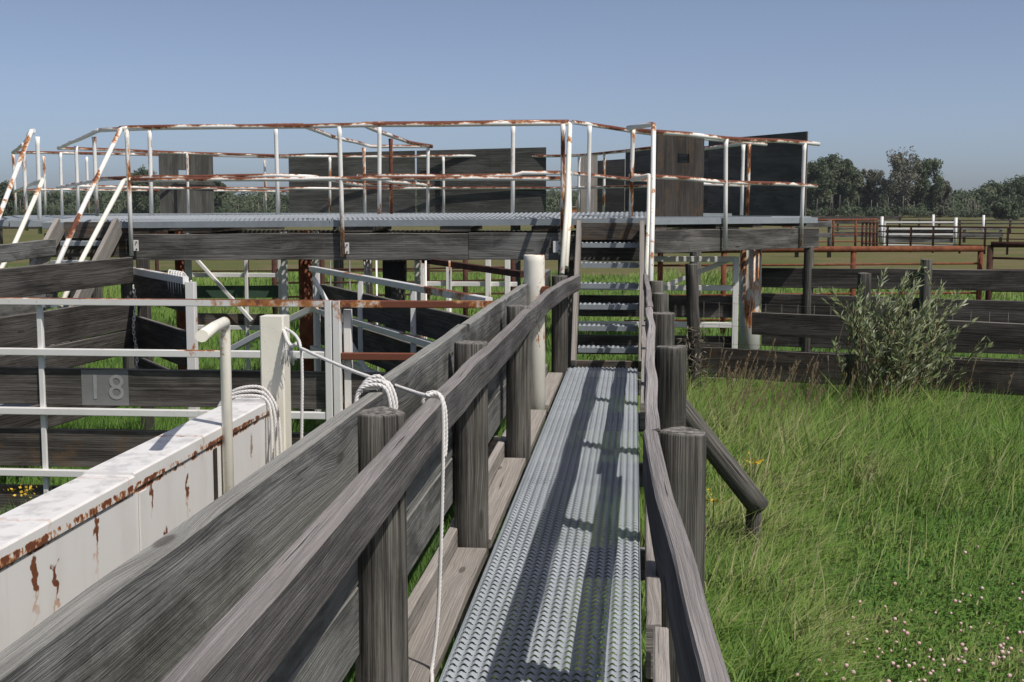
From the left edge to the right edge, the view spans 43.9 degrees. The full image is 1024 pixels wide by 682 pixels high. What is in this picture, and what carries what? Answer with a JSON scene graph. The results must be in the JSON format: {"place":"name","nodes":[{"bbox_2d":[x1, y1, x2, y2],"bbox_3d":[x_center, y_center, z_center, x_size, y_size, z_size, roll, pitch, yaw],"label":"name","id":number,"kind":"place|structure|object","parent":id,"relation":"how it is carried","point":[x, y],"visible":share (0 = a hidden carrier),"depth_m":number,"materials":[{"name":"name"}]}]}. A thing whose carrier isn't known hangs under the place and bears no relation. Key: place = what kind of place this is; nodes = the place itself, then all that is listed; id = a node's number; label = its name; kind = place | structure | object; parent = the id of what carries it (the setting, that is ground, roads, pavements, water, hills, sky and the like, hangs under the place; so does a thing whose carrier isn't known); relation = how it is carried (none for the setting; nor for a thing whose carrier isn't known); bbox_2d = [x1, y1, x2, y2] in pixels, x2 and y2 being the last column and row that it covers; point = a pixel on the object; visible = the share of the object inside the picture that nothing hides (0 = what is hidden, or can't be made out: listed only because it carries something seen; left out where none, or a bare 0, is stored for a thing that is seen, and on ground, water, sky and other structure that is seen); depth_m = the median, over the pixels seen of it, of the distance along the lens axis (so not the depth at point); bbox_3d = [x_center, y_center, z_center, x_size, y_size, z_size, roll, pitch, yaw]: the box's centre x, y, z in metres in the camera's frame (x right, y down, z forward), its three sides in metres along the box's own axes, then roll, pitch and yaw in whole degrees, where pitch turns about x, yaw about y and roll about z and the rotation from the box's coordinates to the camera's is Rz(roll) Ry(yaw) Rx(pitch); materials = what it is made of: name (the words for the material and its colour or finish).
{"place":"outdoors","nodes":[
{"label":"outdoors","id":0,"kind":"place"},
{"bbox_2d":[0,368,550,681],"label":"grass","id":1,"kind":"structure","parent":0,"point":[164,423],"depth_m":10.71,"materials":[{"name":"green plant"}]},
{"bbox_2d":[0,211,1023,681],"bbox_3d":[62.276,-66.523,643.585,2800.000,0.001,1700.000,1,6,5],"label":"ground","id":2,"kind":"structure","parent":0,"point":[592,273],"depth_m":47.52,"materials":[{"name":"green plant"}]},
{"bbox_2d":[0,180,16,215],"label":"tree","id":3,"kind":"object","parent":2,"relation":"on","point":[10,201],"visible":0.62,"depth_m":237.91,"materials":[{"name":"green plant"}]},
{"bbox_2d":[3,483,46,502],"bbox_3d":[-2.933,1.119,7.685,0.239,0.542,0.155,1,6,5],"label":"goldenrod","id":4,"kind":"object","parent":2,"relation":"on","point":[26,490],"visible":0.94,"depth_m":7.65,"materials":[{"name":"yellow plant"}]},
{"bbox_2d":[0,239,57,316],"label":"chute rail","id":5,"kind":"object","parent":2,"relation":"on","point":[29,250],"visible":0.28,"depth_m":11.82,"materials":[{"name":"grey wood"}]},
{"bbox_2d":[0,257,154,429],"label":"chute fence","id":6,"kind":"object","parent":2,"relation":"on","point":[74,323],"visible":0.5,"depth_m":10.01,"materials":[{"name":"grey wood"}]},
{"bbox_2d":[132,285,138,368],"bbox_3d":[-3.247,-0.087,10.934,0.053,0.802,0.030,1,6,5],"label":"chain","id":7,"kind":"object","parent":6,"relation":"hanging from","point":[133,327],"visible":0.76,"depth_m":10.93,"materials":[{"name":"brown metal"}]},
{"bbox_2d":[132,267,199,420],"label":"swing gate","id":8,"kind":"structure","parent":6,"relation":"attached to","point":[150,333],"depth_m":10.18,"materials":[{"name":"white paint"}]},
{"bbox_2d":[168,269,191,293],"bbox_3d":[-2.586,-0.402,9.887,0.073,0.291,0.522,-3,7,-30],"label":"rope bundle","id":9,"kind":"object","parent":8,"relation":"on","point":[173,272],"visible":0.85,"depth_m":9.87,"materials":[{"name":"white fabric"}]},
{"bbox_2d":[123,164,159,212],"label":"tree","id":10,"kind":"object","parent":2,"relation":"on","point":[141,200],"visible":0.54,"depth_m":234.77,"materials":[{"name":"green plant"}]},
{"bbox_2d":[0,226,284,243],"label":"board fence","id":11,"kind":"object","parent":2,"relation":"on","point":[9,227],"visible":0.12,"depth_m":72.67,"materials":[{"name":"brown wood"}]},
{"bbox_2d":[0,314,291,651],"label":"steel panel","id":12,"kind":"object","parent":2,"relation":"on","point":[63,545],"visible":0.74,"depth_m":3.81,"materials":[{"name":"white metal"}]},
{"bbox_2d":[196,317,233,493],"bbox_3d":[-0.998,0.734,4.347,0.042,1.617,0.674,-1,6,-6],"label":"bent pipe","id":13,"kind":"object","parent":12,"relation":"attached to","point":[221,325],"visible":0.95,"depth_m":4.59,"materials":[{"name":"white metal"}]},
{"bbox_2d":[217,385,282,459],"bbox_3d":[-1.075,0.473,5.208,0.295,0.582,0.100,0,6,2],"label":"rope coil","id":14,"kind":"object","parent":12,"relation":"hanging from","point":[269,399],"visible":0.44,"depth_m":5.18,"materials":[{"name":"white fabric"}]},
{"bbox_2d":[280,327,447,681],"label":"rope","id":15,"kind":"object","parent":12,"relation":"attached to","point":[444,434],"visible":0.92,"depth_m":3.99,"materials":[{"name":"white fabric"}]},
{"bbox_2d":[299,348,303,438],"bbox_3d":[-0.852,0.353,5.151,0.022,0.653,0.053,1,6,5],"label":"rope","id":16,"kind":"object","parent":15,"relation":"hanging from","point":[302,395],"visible":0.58,"depth_m":5.13,"materials":[{"name":"white fabric"}]},
{"bbox_2d":[0,297,333,513],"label":"pen gate","id":17,"kind":"structure","parent":2,"relation":"on","point":[44,446],"depth_m":8.39,"materials":[{"name":"white metal"}]},
{"bbox_2d":[214,181,226,212],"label":"tree","id":18,"kind":"object","parent":2,"relation":"on","point":[218,201],"visible":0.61,"depth_m":236.12,"materials":[{"name":"green plant"}]},
{"bbox_2d":[192,260,281,369],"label":"pen gate","id":19,"kind":"structure","parent":2,"relation":"on","point":[246,321],"depth_m":14.61,"materials":[{"name":"white metal"}]},
{"bbox_2d":[64,232,478,306],"bbox_3d":[-4.673,-1.507,27.173,9.693,1.666,0.079,0,6,-2],"label":"pipe fence","id":20,"kind":"object","parent":2,"relation":"on","point":[157,269],"visible":0.09,"depth_m":27.13,"materials":[{"name":"brown metal"}]},
{"bbox_2d":[0,269,580,681],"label":"plank fence","id":21,"kind":"object","parent":2,"relation":"on","point":[296,561],"visible":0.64,"depth_m":3.02,"materials":[{"name":"grey wood"}]},
{"bbox_2d":[354,374,397,408],"bbox_3d":[-0.419,0.180,3.919,0.128,0.151,0.111,1,6,5],"label":"rope coil","id":22,"kind":"object","parent":21,"relation":"hanging from","point":[384,384],"visible":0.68,"depth_m":3.91,"materials":[{"name":"white fabric"}]},
{"bbox_2d":[408,360,644,681],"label":"catwalk","id":23,"kind":"object","parent":21,"relation":"attached to","point":[592,563],"visible":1,"depth_m":5.30,"materials":[{"name":"grey metal"}]},
{"bbox_2d":[559,122,655,371],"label":"staircase","id":24,"kind":"structure","parent":23,"relation":"on","point":[608,231],"depth_m":11.84,"materials":[{"name":"white metal"}]},
{"bbox_2d":[272,260,515,346],"bbox_3d":[-1.810,-0.732,19.906,3.833,1.668,0.080,-1,6,-13],"label":"pipe fence","id":25,"kind":"object","parent":2,"relation":"on","point":[322,277],"visible":0.16,"depth_m":19.80,"materials":[{"name":"white metal"}]},
{"bbox_2d":[309,266,493,435],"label":"alley gate","id":26,"kind":"structure","parent":2,"relation":"on","point":[434,323],"depth_m":10.40,"materials":[{"name":"white metal"}]},
{"bbox_2d":[329,260,450,370],"bbox_3d":[-1.162,0.021,12.138,1.168,1.580,0.019,1,6,5],"label":"rod panel","id":27,"kind":"object","parent":26,"relation":"attached to","point":[377,284],"visible":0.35,"depth_m":12.06,"materials":[{"name":"metal"}]},
{"bbox_2d":[0,212,818,410],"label":"platform","id":28,"kind":"structure","parent":2,"relation":"on","point":[185,241],"depth_m":12.73,"materials":[{"name":"grey wood"}]},
{"bbox_2d":[11,129,44,233],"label":"side railing","id":29,"kind":"object","parent":28,"relation":"on","point":[25,186],"visible":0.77,"depth_m":13.50,"materials":[{"name":"white metal"}]},
{"bbox_2d":[0,126,129,347],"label":"staircase","id":30,"kind":"structure","parent":28,"relation":"on","point":[110,233],"depth_m":12.44,"materials":[{"name":"white metal"}]},
{"bbox_2d":[56,128,99,215],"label":"side railing","id":31,"kind":"object","parent":28,"relation":"on","point":[77,183],"visible":0.94,"depth_m":16.13,"materials":[{"name":"white metal"}]},
{"bbox_2d":[12,151,288,214],"bbox_3d":[-5.457,-2.645,21.575,5.645,1.079,0.530,-2,7,-22],"label":"railing","id":32,"kind":"object","parent":28,"relation":"on","point":[44,189],"visible":0.55,"depth_m":20.93,"materials":[{"name":"white metal"}]},
{"bbox_2d":[158,154,213,212],"bbox_3d":[-5.292,-2.498,20.654,0.856,1.080,0.020,-2,6,-15],"label":"plywood shield","id":33,"kind":"object","parent":28,"relation":"attached to","point":[175,200],"visible":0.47,"depth_m":20.64,"materials":[{"name":"grey wood"}]},
{"bbox_2d":[303,123,366,213],"bbox_3d":[-2.113,-2.020,15.355,0.177,0.977,3.635,0,6,2],"label":"crosswalk railing","id":34,"kind":"object","parent":28,"relation":"on","point":[329,135],"visible":0.69,"depth_m":16.62,"materials":[{"name":"white metal"}]},
{"bbox_2d":[118,121,571,256],"bbox_3d":[-1.667,-1.480,12.446,4.500,1.310,0.093,1,6,5],"label":"platform railing","id":35,"kind":"object","parent":28,"relation":"attached to","point":[134,244],"visible":1,"depth_m":12.38,"materials":[{"name":"white metal"}]},
{"bbox_2d":[98,120,591,215],"bbox_3d":[-1.835,-1.834,13.568,5.370,1.016,0.150,1,6,5],"label":"platform railing","id":36,"kind":"object","parent":28,"relation":"on","point":[379,160],"visible":0.58,"depth_m":13.48,"materials":[{"name":"white metal"}]},
{"bbox_2d":[288,151,414,212],"bbox_3d":[-2.690,-2.649,21.270,2.214,1.050,0.020,1,6,12],"label":"plywood sheet","id":37,"kind":"object","parent":28,"relation":"on","point":[308,201],"visible":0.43,"depth_m":21.28,"materials":[{"name":"grey wood"}]},
{"bbox_2d":[59,146,650,213],"bbox_3d":[-2.156,-2.449,19.506,8.650,0.989,2.939,1,6,5],"label":"railing","id":38,"kind":"object","parent":28,"relation":"on","point":[578,187],"visible":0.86,"depth_m":20.44,"materials":[{"name":"white metal"}]},
{"bbox_2d":[580,155,597,212],"bbox_3d":[1.348,-2.744,22.258,0.306,1.030,0.020,-1,6,-13],"label":"beige board","id":39,"kind":"object","parent":38,"relation":"attached to","point":[583,180],"visible":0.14,"depth_m":22.25,"materials":[{"name":"brown wood"}]},
{"bbox_2d":[363,260,371,293],"bbox_3d":[-1.466,-0.646,12.915,0.092,0.362,0.035,1,6,5],"label":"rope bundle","id":40,"kind":"object","parent":28,"relation":"hanging from","point":[367,266],"visible":0.77,"depth_m":12.90,"materials":[{"name":"white fabric"}]},
{"bbox_2d":[382,260,406,281],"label":"timber block","id":41,"kind":"structure","parent":28,"relation":"hanging from","point":[396,270],"depth_m":12.70,"materials":[{"name":"black wood"}]},
{"bbox_2d":[357,122,432,213],"bbox_3d":[-1.704,-2.023,15.343,0.961,0.994,3.674,1,6,5],"label":"crosswalk railing","id":42,"kind":"object","parent":28,"relation":"on","point":[392,184],"visible":0.8,"depth_m":16.47,"materials":[{"name":"white metal"}]},
{"bbox_2d":[422,259,523,277],"bbox_3d":[-0.394,-0.684,11.685,0.055,0.084,2.318,-3,7,-25],"label":"rusty bar","id":43,"kind":"object","parent":28,"relation":"attached to","point":[489,269],"visible":0.83,"depth_m":11.42,"materials":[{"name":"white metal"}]},
{"bbox_2d":[417,147,545,212],"bbox_3d":[-0.512,-2.610,20.761,2.193,1.080,0.020,2,6,15],"label":"plywood sheet","id":44,"kind":"object","parent":28,"relation":"on","point":[491,161],"visible":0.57,"depth_m":20.74,"materials":[{"name":"wood"}]},
{"bbox_2d":[597,159,624,211],"bbox_3d":[1.730,-2.701,22.226,0.569,0.950,0.020,5,8,37],"label":"plywood sheet","id":45,"kind":"object","parent":28,"relation":"on","point":[614,199],"visible":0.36,"depth_m":22.19,"materials":[{"name":"grey wood"}]},
{"bbox_2d":[625,150,650,211],"bbox_3d":[2.327,-2.689,21.412,0.020,1.200,1.294,-4,7,-34],"label":"plywood sheet","id":46,"kind":"object","parent":28,"relation":"on","point":[642,162],"visible":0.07,"depth_m":21.63,"materials":[{"name":"black wood"}]},
{"bbox_2d":[571,120,767,214],"bbox_3d":[2.091,-1.993,15.055,1.381,1.007,4.410,3,7,22],"label":"wing railing","id":47,"kind":"object","parent":28,"relation":"on","point":[622,129],"visible":0.63,"depth_m":15.53,"materials":[{"name":"white metal"}]},
{"bbox_2d":[655,134,703,216],"bbox_3d":[1.813,-1.793,13.727,0.022,0.900,0.882,6,8,43],"label":"board shield","id":48,"kind":"object","parent":28,"relation":"on","point":[677,198],"visible":0.77,"depth_m":13.70,"materials":[{"name":"wood"}]},
{"bbox_2d":[677,146,707,212],"bbox_3d":[2.936,-2.568,20.558,0.020,1.140,0.971,-3,7,-29],"label":"plywood sheet","id":49,"kind":"object","parent":28,"relation":"on","point":[682,158],"depth_m":20.28,"materials":[{"name":"black wood"}]},
{"bbox_2d":[629,129,819,247],"bbox_3d":[2.391,-1.584,13.502,0.252,1.214,3.408,6,8,44],"label":"wing railing","id":50,"kind":"object","parent":28,"relation":"on","point":[726,181],"visible":0.99,"depth_m":13.22,"materials":[{"name":"white metal"}]},
{"bbox_2d":[707,131,807,215],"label":"plywood wall","id":51,"kind":"structure","parent":28,"relation":"on","point":[778,162],"depth_m":18.61,"materials":[{"name":"black wood"}]},
{"bbox_2d":[332,300,498,457],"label":"pen gate","id":52,"kind":"structure","parent":2,"relation":"on","point":[352,381],"depth_m":8.17,"materials":[{"name":"white metal"}]},
{"bbox_2d":[421,260,516,337],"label":"pen gate","id":53,"kind":"structure","parent":2,"relation":"on","point":[507,284],"depth_m":17.09,"materials":[{"name":"white metal"}]},
{"bbox_2d":[8,194,1009,217],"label":"thin trunks","id":54,"kind":"object","parent":2,"relation":"on","point":[576,205],"visible":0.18,"depth_m":228.03,"materials":[{"name":"brown plant"}]},
{"bbox_2d":[4,203,1023,217],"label":"undergrowth","id":55,"kind":"object","parent":2,"relation":"on","point":[918,212],"visible":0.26,"depth_m":228.22,"materials":[{"name":"green plant"}]},
{"bbox_2d":[9,185,1023,216],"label":"treeline","id":56,"kind":"object","parent":2,"relation":"on","point":[253,200],"visible":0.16,"depth_m":252.29,"materials":[{"name":"green plant"}]},
{"bbox_2d":[524,254,548,509],"bbox_3d":[0.177,0.325,9.211,0.186,1.899,0.150,1,6,5],"label":"pipe post","id":57,"kind":"object","parent":2,"relation":"on","point":[534,272],"visible":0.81,"depth_m":9.11,"materials":[{"name":"white metal"}]},
{"bbox_2d":[575,256,738,383],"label":"pen gate","id":58,"kind":"structure","parent":2,"relation":"on","point":[721,307],"depth_m":14.26,"materials":[{"name":"white metal"}]},
{"bbox_2d":[677,263,710,393],"bbox_3d":[1.878,0.030,13.117,0.433,1.655,0.421,1,6,5],"label":"wooden post","id":59,"kind":"object","parent":2,"relation":"on","point":[694,353],"visible":0.6,"depth_m":13.07,"materials":[{"name":"grey wood"}]},
{"bbox_2d":[640,274,768,681],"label":"rail fence","id":60,"kind":"object","parent":2,"relation":"on","point":[682,442],"visible":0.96,"depth_m":3.47,"materials":[{"name":"grey wood"}]},
{"bbox_2d":[706,488,728,529],"bbox_3d":[1.218,1.144,7.682,0.180,0.494,0.145,1,6,5],"label":"goldenrod","id":61,"kind":"object","parent":2,"relation":"on","point":[715,500],"visible":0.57,"depth_m":7.67,"materials":[{"name":"yellow plant"}]},
{"bbox_2d":[737,451,763,483],"bbox_3d":[1.683,1.018,8.945,0.194,0.476,0.144,1,6,5],"label":"goldenrod","id":62,"kind":"object","parent":2,"relation":"on","point":[753,463],"visible":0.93,"depth_m":8.92,"materials":[{"name":"yellow plant"}]},
{"bbox_2d":[624,246,983,335],"bbox_3d":[4.821,-0.769,20.776,6.092,1.557,0.111,-1,6,-8],"label":"pipe fence","id":63,"kind":"object","parent":2,"relation":"on","point":[853,250],"visible":0.35,"depth_m":20.79,"materials":[{"name":"brown metal"}]},
{"bbox_2d":[792,220,831,257],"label":"board fence","id":64,"kind":"object","parent":2,"relation":"on","point":[828,224],"visible":0.6,"depth_m":53.78,"materials":[{"name":"grey wood"}]},
{"bbox_2d":[806,157,837,215],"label":"tree","id":65,"kind":"object","parent":2,"relation":"on","point":[818,172],"visible":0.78,"depth_m":227.76,"materials":[{"name":"green plant"}]},
{"bbox_2d":[813,153,844,215],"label":"tree","id":66,"kind":"object","parent":2,"relation":"on","point":[832,159],"visible":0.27,"depth_m":232.54,"materials":[{"name":"green plant"}]},
{"bbox_2d":[782,218,877,245],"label":"pipe fence","id":67,"kind":"object","parent":2,"relation":"on","point":[855,234],"visible":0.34,"depth_m":63.81,"materials":[{"name":"brown metal"}]},
{"bbox_2d":[802,310,871,404],"bbox_3d":[3.123,0.335,12.211,0.653,1.290,0.010,1,6,5],"label":"dead weed","id":68,"kind":"object","parent":2,"relation":"on","point":[828,366],"visible":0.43,"depth_m":12.21,"materials":[{"name":"plant"}]},
{"bbox_2d":[832,159,863,215],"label":"tree","id":69,"kind":"object","parent":2,"relation":"on","point":[845,190],"visible":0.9,"depth_m":230.50,"materials":[{"name":"green plant"}]},
{"bbox_2d":[686,337,1021,440],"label":"seed heads","id":70,"kind":"object","parent":2,"relation":"on","point":[744,395],"visible":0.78,"depth_m":11.48,"materials":[{"name":"plant"}]},
{"bbox_2d":[687,272,1023,405],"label":"board fence","id":71,"kind":"object","parent":2,"relation":"on","point":[991,374],"visible":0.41,"depth_m":12.88,"materials":[{"name":"grey wood"}]},
{"bbox_2d":[811,215,901,230],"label":"board fence","id":72,"kind":"object","parent":2,"relation":"on","point":[899,217],"visible":0.25,"depth_m":109.14,"materials":[{"name":"brown wood"}]},
{"bbox_2d":[861,222,878,245],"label":"bar panel","id":73,"kind":"object","parent":2,"relation":"on","point":[866,232],"visible":0.8,"depth_m":60.60,"materials":[{"name":"metal"}]},
{"bbox_2d":[855,168,885,215],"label":"tree","id":74,"kind":"object","parent":2,"relation":"on","point":[867,192],"visible":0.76,"depth_m":232.48,"materials":[{"name":"green plant"}]},
{"bbox_2d":[880,217,883,244],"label":"white post","id":75,"kind":"object","parent":2,"relation":"on","point":[881,228],"visible":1,"depth_m":71.03,"materials":[{"name":"metal"}]},
{"bbox_2d":[761,259,1023,361],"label":"board fence","id":76,"kind":"object","parent":2,"relation":"on","point":[982,280],"visible":0.38,"depth_m":14.41,"materials":[{"name":"grey wood"}]},
{"bbox_2d":[875,145,922,215],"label":"tree","id":77,"kind":"object","parent":2,"relation":"on","point":[899,173],"visible":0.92,"depth_m":227.24,"materials":[{"name":"green plant"}]},
{"bbox_2d":[816,259,993,412],"bbox_3d":[3.705,0.038,12.213,1.633,1.736,1.482,-6,9,-44],"label":"willow bush","id":78,"kind":"object","parent":2,"relation":"on","point":[892,360],"visible":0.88,"depth_m":11.99,"materials":[{"name":"green plant"}]},
{"bbox_2d":[808,513,1023,681],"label":"clover leaves","id":79,"kind":"object","parent":2,"relation":"on","point":[948,628],"visible":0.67,"depth_m":6.65,"materials":[{"name":"green plant"}]},
{"bbox_2d":[731,545,1023,681],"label":"clover blossoms","id":80,"kind":"object","parent":79,"relation":"on","point":[965,649],"visible":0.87,"depth_m":5.94,"materials":[{"name":"white plant"}]},
{"bbox_2d":[834,227,1002,242],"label":"board fence","id":81,"kind":"object","parent":2,"relation":"on","point":[964,235],"visible":0.41,"depth_m":75.61,"materials":[{"name":"brown wood"}]},
{"bbox_2d":[883,221,953,244],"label":"white gate","id":82,"kind":"structure","parent":2,"relation":"on","point":[919,239],"depth_m":69.95,"materials":[{"name":"metal"}]},
{"bbox_2d":[901,155,945,217],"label":"tree","id":83,"kind":"object","parent":2,"relation":"on","point":[924,193],"visible":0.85,"depth_m":229.22,"materials":[{"name":"green plant"}]},
{"bbox_2d":[934,180,952,216],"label":"tree","id":84,"kind":"object","parent":2,"relation":"on","point":[945,193],"visible":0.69,"depth_m":231.22,"materials":[{"name":"green plant"}]},
{"bbox_2d":[878,225,1023,254],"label":"pipe fence","id":85,"kind":"object","parent":2,"relation":"on","point":[1007,239],"visible":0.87,"depth_m":58.61,"materials":[{"name":"brown metal"}]},
{"bbox_2d":[953,218,957,245],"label":"white post","id":86,"kind":"object","parent":2,"relation":"on","point":[955,229],"visible":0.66,"depth_m":68.71,"materials":[{"name":"paint"}]},
{"bbox_2d":[902,219,1023,232],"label":"board fence","id":87,"kind":"object","parent":2,"relation":"on","point":[959,223],"visible":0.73,"depth_m":100.58,"materials":[{"name":"brown wood"}]},
{"bbox_2d":[981,215,984,239],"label":"white post","id":88,"kind":"object","parent":2,"relation":"on","point":[983,220],"visible":0.64,"depth_m":81.08,"materials":[{"name":"paint"}]},
{"bbox_2d":[973,180,1007,215],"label":"tree","id":89,"kind":"object","parent":2,"relation":"on","point":[999,188],"visible":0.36,"depth_m":240.88,"materials":[{"name":"green plant"}]},
{"bbox_2d":[985,242,1023,299],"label":"pipe gate","id":90,"kind":"structure","parent":2,"relation":"on","point":[989,266],"depth_m":20.84,"materials":[{"name":"brown metal"}]},
{"bbox_2d":[990,196,1021,219],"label":"tree","id":91,"kind":"object","parent":2,"relation":"on","point":[1004,208],"visible":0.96,"depth_m":191.79,"materials":[{"name":"green plant"}]},
{"bbox_2d":[1001,174,1023,216],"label":"tree","id":92,"kind":"object","parent":2,"relation":"on","point":[1015,186],"visible":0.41,"depth_m":239.25,"materials":[{"name":"green plant"}]},
{"bbox_2d":[0,0,1023,201],"label":"sky","id":93,"kind":"structure","parent":0,"point":[865,79],"materials":[{"name":"blue"}]},
{"bbox_2d":[5,266,1023,410],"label":"pasture grass","id":94,"kind":"structure","parent":0,"point":[238,335],"depth_m":25.54,"materials":[{"name":"green plant"}]},
{"bbox_2d":[571,206,576,226],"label":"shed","id":95,"kind":"structure","parent":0,"point":[574,208],"depth_m":128.31,"materials":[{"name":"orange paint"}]},
{"bbox_2d":[588,341,1023,681],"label":"tall grass","id":96,"kind":"structure","parent":0,"point":[778,638],"depth_m":8.19,"materials":[{"name":"green plant"}]}
]}

